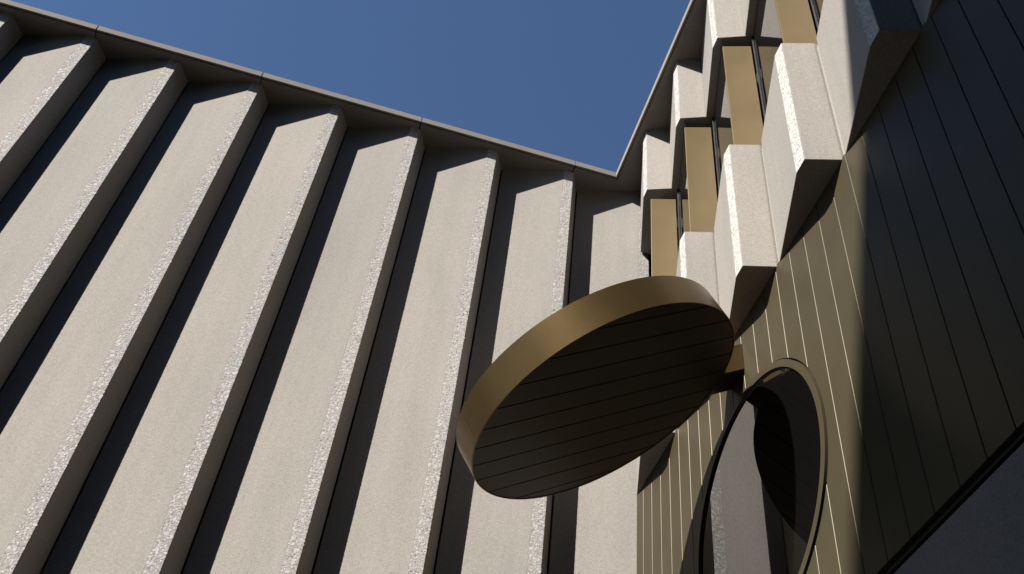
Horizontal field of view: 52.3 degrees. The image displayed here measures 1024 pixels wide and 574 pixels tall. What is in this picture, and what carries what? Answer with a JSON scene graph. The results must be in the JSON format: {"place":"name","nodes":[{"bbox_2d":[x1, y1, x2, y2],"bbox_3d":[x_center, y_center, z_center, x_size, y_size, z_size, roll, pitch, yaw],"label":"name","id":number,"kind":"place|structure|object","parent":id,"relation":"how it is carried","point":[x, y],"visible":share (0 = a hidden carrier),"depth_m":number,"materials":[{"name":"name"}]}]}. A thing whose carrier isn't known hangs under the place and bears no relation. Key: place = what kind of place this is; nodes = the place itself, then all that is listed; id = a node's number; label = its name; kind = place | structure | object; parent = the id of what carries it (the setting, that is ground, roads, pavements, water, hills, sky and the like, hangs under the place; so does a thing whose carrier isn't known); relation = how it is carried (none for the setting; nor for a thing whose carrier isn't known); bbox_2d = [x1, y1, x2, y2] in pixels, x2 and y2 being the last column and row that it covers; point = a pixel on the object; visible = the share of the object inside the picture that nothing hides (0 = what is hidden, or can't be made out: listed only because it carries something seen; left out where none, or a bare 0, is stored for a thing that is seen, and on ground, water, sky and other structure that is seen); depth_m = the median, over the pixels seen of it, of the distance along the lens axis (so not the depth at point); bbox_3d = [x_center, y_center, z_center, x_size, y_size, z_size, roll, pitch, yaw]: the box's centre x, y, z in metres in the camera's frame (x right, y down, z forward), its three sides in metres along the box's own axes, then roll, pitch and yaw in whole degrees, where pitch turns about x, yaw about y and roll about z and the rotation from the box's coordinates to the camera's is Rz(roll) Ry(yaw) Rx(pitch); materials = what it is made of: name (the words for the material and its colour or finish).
{"place":"outdoors","nodes":[
{"label":"outdoors","id":0,"kind":"place"},
{"bbox_2d":[0,0,649,573],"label":"concrete building","id":1,"kind":"structure","parent":0,"point":[254,322],"depth_m":9.25,"materials":[{"name":"beige concrete"}]},
{"bbox_2d":[10,0,689,171],"label":"sky","id":2,"kind":"structure","parent":0,"point":[574,80],"materials":[{"name":"blue"}]},
{"label":"pavement","id":3,"kind":"structure","parent":0,"visible":0},
{"bbox_2d":[616,0,1023,573],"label":"metal clad building","id":4,"kind":"structure","parent":3,"relation":"on","point":[832,207],"depth_m":5.72,"materials":[{"name":"metal"}]},
{"bbox_2d":[456,276,743,499],"bbox_3d":[0.620,0.629,6.529,1.820,1.344,1.834,15,-48,-7],"label":"round canopy","id":5,"kind":"object","parent":4,"relation":"attached to","point":[592,387],"visible":1,"depth_m":6.16,"materials":[{"name":"brown metal"}]},
{"bbox_2d":[678,120,689,237],"bbox_3d":[1.582,-0.579,9.538,0.011,2.102,0.870,2,-48,5],"label":"window pane","id":6,"kind":"structure","parent":4,"relation":"in","point":[683,189],"depth_m":9.83,"materials":[{"name":"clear glass"}]},
{"bbox_2d":[714,40,732,182],"bbox_3d":[1.821,-1.207,8.939,0.011,2.102,0.870,2,-48,5],"label":"window pane","id":7,"kind":"structure","parent":4,"relation":"in","point":[722,122],"depth_m":9.21,"materials":[{"name":"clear glass"}]},
{"bbox_2d":[696,359,827,573],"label":"round window","id":8,"kind":"structure","parent":4,"relation":"in","point":[761,511],"depth_m":6.12,"materials":[{"name":"brown metal"}]},
{"bbox_2d":[753,0,782,113],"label":"window pane","id":9,"kind":"structure","parent":4,"relation":"in","point":[767,37],"depth_m":8.51,"materials":[{"name":"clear glass"}]},
{"bbox_2d":[810,0,822,30],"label":"window pane","id":10,"kind":"structure","parent":4,"relation":"in","point":[817,4],"depth_m":7.78,"materials":[{"name":"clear glass"}]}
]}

